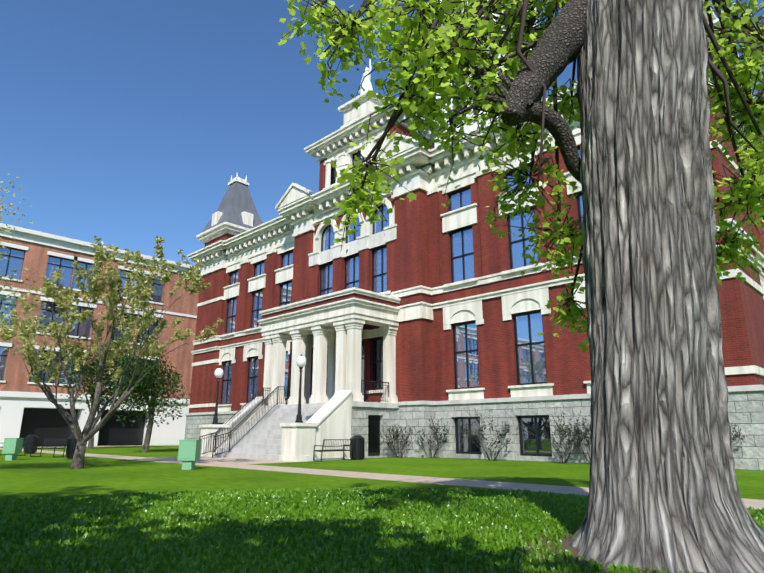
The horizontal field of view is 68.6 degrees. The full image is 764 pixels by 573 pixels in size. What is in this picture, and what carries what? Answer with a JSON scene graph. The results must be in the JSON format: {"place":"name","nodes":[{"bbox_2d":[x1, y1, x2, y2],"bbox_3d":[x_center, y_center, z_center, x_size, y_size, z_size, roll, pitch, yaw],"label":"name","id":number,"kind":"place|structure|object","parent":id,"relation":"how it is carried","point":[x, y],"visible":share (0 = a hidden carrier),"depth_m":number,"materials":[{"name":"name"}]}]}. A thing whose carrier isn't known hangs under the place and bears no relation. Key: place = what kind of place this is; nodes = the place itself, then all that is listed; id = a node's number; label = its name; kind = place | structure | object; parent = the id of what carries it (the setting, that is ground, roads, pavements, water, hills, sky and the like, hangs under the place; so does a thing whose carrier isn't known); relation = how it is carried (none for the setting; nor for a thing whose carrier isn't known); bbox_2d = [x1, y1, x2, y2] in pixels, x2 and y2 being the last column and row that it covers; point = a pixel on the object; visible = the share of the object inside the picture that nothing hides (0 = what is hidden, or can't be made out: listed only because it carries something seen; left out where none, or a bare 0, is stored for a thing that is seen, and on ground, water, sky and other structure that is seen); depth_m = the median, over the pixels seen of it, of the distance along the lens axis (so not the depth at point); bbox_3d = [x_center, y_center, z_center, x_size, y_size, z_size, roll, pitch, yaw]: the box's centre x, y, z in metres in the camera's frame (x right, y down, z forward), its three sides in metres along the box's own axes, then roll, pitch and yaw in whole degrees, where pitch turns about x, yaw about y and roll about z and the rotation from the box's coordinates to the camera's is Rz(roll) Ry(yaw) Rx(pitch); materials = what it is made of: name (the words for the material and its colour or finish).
{"place":"outdoors","nodes":[
{"label":"outdoors","id":0,"kind":"place"},
{"bbox_2d":[0,487,763,572],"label":"lawn grass","id":1,"kind":"structure","parent":0,"point":[338,538],"depth_m":6.43,"materials":[{"name":"green plant"}]},
{"bbox_2d":[0,445,763,572],"bbox_3d":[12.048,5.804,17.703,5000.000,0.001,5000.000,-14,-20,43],"label":"lawn","id":2,"kind":"structure","parent":0,"point":[44,475],"depth_m":13.80,"materials":[{"name":"green plant"}]},
{"bbox_2d":[2,438,23,459],"bbox_3d":[-15.893,6.990,24.058,0.590,0.920,0.455,-1,-15,4],"label":"utility cabinet","id":3,"kind":"object","parent":2,"relation":"on","point":[12,447],"visible":1,"depth_m":23.91,"materials":[{"name":"green metal"}]},
{"bbox_2d":[0,438,29,455],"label":"bench","id":4,"kind":"object","parent":2,"relation":"on","point":[28,439],"visible":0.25,"depth_m":29.01,"materials":[{"name":"black metal"}]},
{"bbox_2d":[0,173,50,355],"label":"tree","id":5,"kind":"object","parent":2,"relation":"on","point":[24,321],"visible":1,"depth_m":16.15,"materials":[{"name":"green plant"}]},
{"bbox_2d":[24,435,38,453],"bbox_3d":[-19.949,8.959,31.827,0.640,1.040,0.640,-14,-20,43],"label":"litter bin","id":6,"kind":"object","parent":2,"relation":"on","point":[34,438],"visible":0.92,"depth_m":31.63,"materials":[{"name":"black metal"}]},
{"bbox_2d":[30,438,67,457],"bbox_3d":[-16.194,7.842,27.243,1.694,0.887,0.681,-7,-16,23],"label":"bench","id":7,"kind":"object","parent":2,"relation":"on","point":[63,444],"visible":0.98,"depth_m":27.40,"materials":[{"name":"black metal"}]},
{"bbox_2d":[65,435,76,458],"bbox_3d":[-14.218,7.403,25.874,0.640,1.040,0.640,-14,-20,43],"label":"litter bin","id":8,"kind":"object","parent":2,"relation":"on","point":[71,444],"visible":0.52,"depth_m":25.60,"materials":[{"name":"black metal"}]},
{"bbox_2d":[42,329,136,448],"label":"tree","id":9,"kind":"object","parent":2,"relation":"on","point":[90,386],"visible":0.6,"depth_m":41.61,"materials":[{"name":"green plant"}]},
{"bbox_2d":[0,223,199,446],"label":"building","id":10,"kind":"structure","parent":2,"relation":"on","point":[35,263],"depth_m":50.58,"materials":[{"name":"brick"}]},
{"bbox_2d":[0,236,223,468],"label":"lawn tree","id":11,"kind":"object","parent":2,"relation":"on","point":[113,299],"visible":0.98,"depth_m":18.94,"materials":[{"name":"green plant"}]},
{"bbox_2d":[107,341,191,451],"bbox_3d":[-14.501,6.705,34.793,5.755,7.035,5.438,-14,-20,43],"label":"tree","id":12,"kind":"object","parent":2,"relation":"on","point":[147,385],"visible":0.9,"depth_m":33.76,"materials":[{"name":"green plant"}]},
{"bbox_2d":[178,440,201,469],"bbox_3d":[-6.200,5.410,18.014,0.590,0.920,0.455,-1,-15,4],"label":"utility cabinet","id":13,"kind":"object","parent":2,"relation":"on","point":[189,452],"visible":1,"depth_m":17.84,"materials":[{"name":"green metal"}]},
{"bbox_2d":[213,407,320,459],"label":"stairs","id":14,"kind":"structure","parent":2,"relation":"on","point":[261,438],"depth_m":26.93,"materials":[{"name":"grey concrete"}]},
{"bbox_2d":[313,439,353,461],"bbox_3d":[-2.027,6.891,23.602,0.678,0.886,1.694,-14,-20,43],"label":"bench","id":15,"kind":"object","parent":2,"relation":"on","point":[343,449],"visible":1,"depth_m":23.40,"materials":[{"name":"black metal"}]},
{"bbox_2d":[350,435,364,459],"bbox_3d":[-1.083,7.059,24.556,0.640,1.040,0.640,-14,-20,43],"label":"litter bin","id":16,"kind":"object","parent":2,"relation":"on","point":[358,450],"visible":0.81,"depth_m":24.32,"materials":[{"name":"black metal"}]},
{"bbox_2d":[0,445,763,509],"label":"footpath","id":17,"kind":"structure","parent":2,"relation":"on","point":[240,463],"depth_m":15.67,"materials":[{"name":"concrete"}]},
{"bbox_2d":[379,422,419,457],"bbox_3d":[0.863,7.269,26.532,2.390,1.648,1.854,2,-15,-9],"label":"shrub","id":18,"kind":"object","parent":2,"relation":"on","point":[396,432],"visible":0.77,"depth_m":26.40,"materials":[{"name":"grey plant"}]},
{"bbox_2d":[415,417,449,457],"bbox_3d":[2.413,7.046,26.333,1.662,1.978,2.322,-3,-15,11],"label":"shrub","id":19,"kind":"object","parent":2,"relation":"on","point":[437,439],"visible":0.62,"depth_m":26.02,"materials":[{"name":"grey plant"}]},
{"bbox_2d":[184,391,763,470],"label":"stone foundation wall","id":20,"kind":"structure","parent":2,"relation":"on","point":[746,411],"depth_m":24.37,"materials":[{"name":"grey stone"}]},
{"bbox_2d":[189,89,763,453],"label":"courthouse","id":21,"kind":"structure","parent":20,"relation":"on","point":[418,252],"depth_m":27.56,"materials":[{"name":"red brick"}]},
{"bbox_2d":[201,182,313,232],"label":"tower roof","id":22,"kind":"structure","parent":21,"relation":"attached to","point":[236,201],"depth_m":47.10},
{"bbox_2d":[200,77,724,273],"bbox_3d":[8.944,-0.903,43.841,37.980,3.800,31.150,-14,-20,43],"label":"courthouse carving","id":23,"kind":"object","parent":21,"relation":"attached to","point":[371,242],"visible":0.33,"depth_m":32.49},
{"bbox_2d":[185,385,763,415],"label":"foundation ledge","id":24,"kind":"object","parent":21,"relation":"attached to","point":[552,397],"visible":0.33,"depth_m":25.76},
{"bbox_2d":[187,0,763,461],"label":"building trim","id":25,"kind":"structure","parent":21,"relation":"attached to","point":[337,330],"depth_m":28.84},
{"bbox_2d":[219,0,763,456],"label":"courthouse frames","id":26,"kind":"structure","parent":21,"relation":"attached to","point":[374,423],"depth_m":27.07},
{"bbox_2d":[212,367,223,423],"bbox_3d":[-8.476,5.603,28.813,0.470,2.930,0.470,-14,-20,43],"label":"lamp post","id":27,"kind":"object","parent":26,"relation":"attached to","point":[218,373],"visible":0.98,"depth_m":28.85,"materials":[{"name":"black metal"}]},
{"bbox_2d":[199,387,270,454],"bbox_3d":[-7.308,6.923,28.922,0.048,3.511,4.440,-14,-20,43],"label":"stair railing","id":28,"kind":"object","parent":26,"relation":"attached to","point":[248,403],"visible":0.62,"depth_m":28.70,"materials":[{"name":"black metal"}]},
{"bbox_2d":[212,386,290,457],"bbox_3d":[-6.356,6.688,28.023,0.048,3.511,4.440,-14,-20,43],"label":"stair railing","id":29,"kind":"object","parent":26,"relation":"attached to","point":[258,406],"visible":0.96,"depth_m":27.79,"materials":[{"name":"black metal"}]},
{"bbox_2d":[295,354,306,422],"bbox_3d":[-3.524,4.380,24.137,0.470,2.930,0.470,-14,-20,43],"label":"lamp post","id":30,"kind":"object","parent":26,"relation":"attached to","point":[301,361],"visible":1,"depth_m":24.17,"materials":[{"name":"black metal"}]},
{"bbox_2d":[358,59,372,93],"bbox_3d":[-0.989,-13.345,36.584,1.020,3.072,1.008,-14,-20,43],"label":"statue","id":31,"kind":"object","parent":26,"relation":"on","point":[366,84],"visible":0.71,"depth_m":36.41,"materials":[{"name":"white stone"}]},
{"bbox_2d":[361,380,388,401],"bbox_3d":[-0.322,5.098,27.059,0.048,1.021,1.920,-14,-20,43],"label":"portico guard","id":32,"kind":"object","parent":26,"relation":"on","point":[366,383],"visible":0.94,"depth_m":27.04,"materials":[{"name":"black metal"}]},
{"bbox_2d":[458,408,521,460],"bbox_3d":[4.539,6.269,23.815,2.694,2.206,2.335,-14,-20,43],"label":"shrub","id":33,"kind":"object","parent":2,"relation":"on","point":[480,431],"visible":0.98,"depth_m":23.64,"materials":[{"name":"grey plant"}]},
{"bbox_2d":[278,0,763,572],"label":"tree","id":34,"kind":"object","parent":2,"relation":"on","point":[664,490],"visible":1,"depth_m":5.94,"materials":[{"name":"grey plant"}]},
{"bbox_2d":[523,411,586,463],"bbox_3d":[6.966,5.860,21.831,2.427,1.997,2.862,-14,-20,43],"label":"shrub","id":35,"kind":"object","parent":2,"relation":"on","point":[568,441],"visible":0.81,"depth_m":21.40,"materials":[{"name":"grey plant"}]},
{"bbox_2d":[556,416,590,463],"bbox_3d":[7.966,5.782,21.093,2.284,1.775,2.184,-14,-20,43],"label":"shrub","id":36,"kind":"object","parent":2,"relation":"on","point":[587,429],"visible":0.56,"depth_m":21.10,"materials":[{"name":"grey plant"}]},
{"bbox_2d":[523,531,703,572],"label":"tree soil","id":37,"kind":"structure","parent":2,"relation":"on","point":[565,544],"depth_m":5.61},
{"bbox_2d":[731,421,747,444],"bbox_3d":[10.621,5.046,18.130,1.732,1.702,2.080,7,-16,-24],"label":"shrub","id":38,"kind":"object","parent":2,"relation":"on","point":[735,436],"visible":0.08,"depth_m":17.66,"materials":[{"name":"grey plant"}]},
{"bbox_2d":[0,0,763,265],"label":"sky","id":39,"kind":"structure","parent":0,"point":[126,124],"materials":[{"name":"blue"}]},
{"bbox_2d":[434,0,536,146],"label":"courthouse soffit","id":40,"kind":"structure","parent":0,"point":[468,128],"depth_m":45.31,"materials":[{"name":"white paint"}]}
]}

